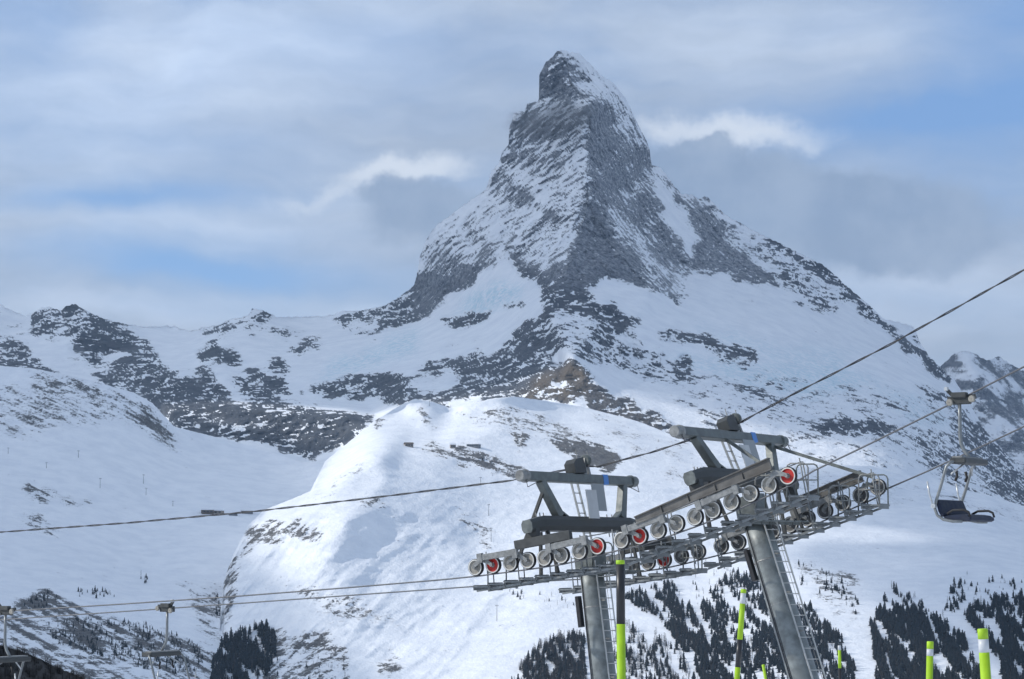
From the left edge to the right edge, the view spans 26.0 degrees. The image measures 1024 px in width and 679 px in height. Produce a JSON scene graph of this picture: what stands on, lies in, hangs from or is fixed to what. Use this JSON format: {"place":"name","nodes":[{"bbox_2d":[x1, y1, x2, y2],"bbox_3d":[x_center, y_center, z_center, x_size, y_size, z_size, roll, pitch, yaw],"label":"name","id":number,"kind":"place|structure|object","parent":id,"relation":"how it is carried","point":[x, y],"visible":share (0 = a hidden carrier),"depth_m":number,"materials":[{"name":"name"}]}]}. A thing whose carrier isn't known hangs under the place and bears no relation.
{"place":"outdoors","nodes":[
{"label":"outdoors","id":0,"kind":"place"},
{"bbox_2d":[0,645,80,678],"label":"earth bank","id":1,"kind":"structure","parent":0,"point":[40,671],"depth_m":351.92,"materials":[{"name":"brown soil"}]},
{"bbox_2d":[0,641,85,678],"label":"scrub","id":2,"kind":"object","parent":1,"relation":"on","point":[73,673],"visible":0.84,"depth_m":351.98,"materials":[{"name":"plant"}]},
{"bbox_2d":[0,366,323,678],"bbox_3d":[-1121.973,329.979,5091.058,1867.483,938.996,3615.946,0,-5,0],"label":"snow slope","id":3,"kind":"structure","parent":0,"point":[122,441],"depth_m":5431.51,"materials":[{"name":"white snow"}]},
{"bbox_2d":[200,509,213,513],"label":"building","id":4,"kind":"structure","parent":3,"relation":"on","point":[207,511],"depth_m":5617.77,"materials":[{"name":"grey glass"}]},
{"bbox_2d":[214,510,224,514],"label":"building","id":5,"kind":"structure","parent":3,"relation":"on","point":[218,511],"depth_m":5630.29,"materials":[{"name":"grey glass"}]},
{"bbox_2d":[240,509,253,513],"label":"building","id":6,"kind":"structure","parent":3,"relation":"on","point":[241,510],"depth_m":5675.20,"materials":[{"name":"white glass"}]},
{"bbox_2d":[0,50,1023,505],"bbox_3d":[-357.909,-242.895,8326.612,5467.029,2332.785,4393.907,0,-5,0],"label":"mountain","id":7,"kind":"structure","parent":0,"point":[582,250],"depth_m":8706.64,"materials":[{"name":"white snow"}]},
{"bbox_2d":[0,0,1023,370],"label":"sky","id":8,"kind":"structure","parent":0,"point":[189,165],"materials":[{"name":"blue"}]},
{"bbox_2d":[220,396,1023,678],"bbox_3d":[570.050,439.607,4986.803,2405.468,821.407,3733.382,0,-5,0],"label":"snowy hill","id":9,"kind":"structure","parent":0,"point":[908,541],"depth_m":4866.69,"materials":[{"name":"white snow"}]},
{"bbox_2d":[404,442,413,447],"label":"building","id":10,"kind":"structure","parent":9,"relation":"on","point":[408,444],"depth_m":5792.41,"materials":[{"name":"grey glass"}]},
{"bbox_2d":[449,443,455,447],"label":"building","id":11,"kind":"structure","parent":9,"relation":"on","point":[452,445],"depth_m":5835.07,"materials":[{"name":"grey glass"}]},
{"bbox_2d":[467,444,480,447],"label":"building","id":12,"kind":"structure","parent":9,"relation":"on","point":[475,445],"depth_m":5878.70,"materials":[{"name":"grey glass"}]},
{"bbox_2d":[24,560,1023,678],"bbox_3d":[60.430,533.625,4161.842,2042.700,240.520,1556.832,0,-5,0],"label":"conifer","id":13,"kind":"object","parent":9,"relation":"on","point":[912,625],"depth_m":4067.36,"materials":[{"name":"green plant"}]},
{"bbox_2d":[29,559,1023,678],"bbox_3d":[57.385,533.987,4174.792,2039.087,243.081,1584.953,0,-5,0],"label":"larch","id":14,"kind":"object","parent":9,"relation":"on","point":[630,663],"depth_m":4014.09,"materials":[{"name":"plant"}]},
{"bbox_2d":[748,661,752,671],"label":"conifer","id":15,"kind":"object","parent":9,"relation":"on","point":[751,667],"visible":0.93,"depth_m":3717.12,"materials":[{"name":"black plant"}]},
{"bbox_2d":[908,639,912,650],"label":"conifer","id":16,"kind":"object","parent":9,"relation":"on","point":[911,646],"visible":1,"depth_m":3819.39,"materials":[{"name":"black plant"}]},
{"bbox_2d":[952,658,956,669],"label":"conifer","id":17,"kind":"object","parent":9,"relation":"on","point":[954,664],"visible":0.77,"depth_m":3594.89,"materials":[{"name":"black plant"}]},
{"bbox_2d":[940,351,1023,471],"bbox_3d":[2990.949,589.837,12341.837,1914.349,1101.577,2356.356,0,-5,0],"label":"distant peak","id":18,"kind":"structure","parent":0,"point":[998,407],"depth_m":12223.27,"materials":[{"name":"white snow"}]},
{"bbox_3d":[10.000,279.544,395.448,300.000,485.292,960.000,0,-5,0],"label":"snow ground","id":19,"kind":"structure","parent":0,"visible":0},
{"bbox_2d":[468,450,707,678],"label":"lift tower","id":20,"kind":"structure","parent":19,"relation":"on","point":[590,573],"depth_m":63.56,"materials":[{"name":"metal"}]},
{"bbox_2d":[616,560,625,678],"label":"snow pole","id":21,"kind":"object","parent":19,"relation":"on","point":[620,616],"visible":1,"depth_m":18.04,"materials":[{"name":"plastic"}]},
{"bbox_2d":[734,589,745,678],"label":"snow pole","id":22,"kind":"object","parent":19,"relation":"on","point":[740,633],"visible":1,"depth_m":26.76,"materials":[{"name":"plastic"}]},
{"bbox_2d":[614,409,889,678],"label":"lift tower","id":23,"kind":"structure","parent":19,"relation":"on","point":[712,483],"depth_m":60.52,"materials":[{"name":"metal"}]},
{"bbox_2d":[0,269,1023,532],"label":"signal cable","id":24,"kind":"object","parent":23,"relation":"attached to","point":[552,471],"visible":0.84,"depth_m":65.92,"materials":[{"name":"black metal"}]},
{"bbox_2d":[0,426,1023,619],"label":"haul rope","id":25,"kind":"object","parent":23,"relation":"attached to","point":[556,580],"visible":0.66,"depth_m":70.50,"materials":[{"name":"metal"}]},
{"bbox_2d":[142,599,196,678],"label":"chairlift chair","id":26,"kind":"object","parent":25,"relation":"hanging from","point":[167,608],"visible":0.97,"depth_m":76.29,"materials":[{"name":"metal"}]},
{"bbox_2d":[14,366,1023,611],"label":"haul rope","id":27,"kind":"object","parent":23,"relation":"attached to","point":[939,409],"visible":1,"depth_m":60.99,"materials":[{"name":"metal"}]},
{"bbox_2d":[0,604,30,678],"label":"chairlift chair","id":28,"kind":"object","parent":27,"relation":"hanging from","point":[5,611],"visible":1,"depth_m":72.11,"materials":[{"name":"metal"}]},
{"bbox_2d":[927,387,994,523],"bbox_3d":[11.226,2.881,55.397,1.091,3.409,2.027,-3,-6,32],"label":"chairlift chair","id":29,"kind":"object","parent":27,"relation":"hanging from","point":[953,511],"visible":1,"depth_m":55.22,"materials":[{"name":"metal"}]},
{"bbox_2d":[762,664,766,678],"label":"snow pole","id":30,"kind":"object","parent":19,"relation":"on","point":[764,671],"visible":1,"depth_m":51.48,"materials":[{"name":"plastic"}]},
{"bbox_2d":[838,645,841,678],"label":"snow pole","id":31,"kind":"object","parent":19,"relation":"on","point":[839,663],"visible":1,"depth_m":49.51,"materials":[{"name":"plastic"}]},
{"bbox_2d":[926,641,933,678],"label":"snow pole","id":32,"kind":"object","parent":19,"relation":"on","point":[929,661],"visible":1,"depth_m":22.76,"materials":[{"name":"plastic"}]},
{"bbox_2d":[977,628,990,678],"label":"snow pole","id":33,"kind":"object","parent":19,"relation":"on","point":[984,655],"visible":1,"depth_m":15.04,"materials":[{"name":"plastic"}]}
]}

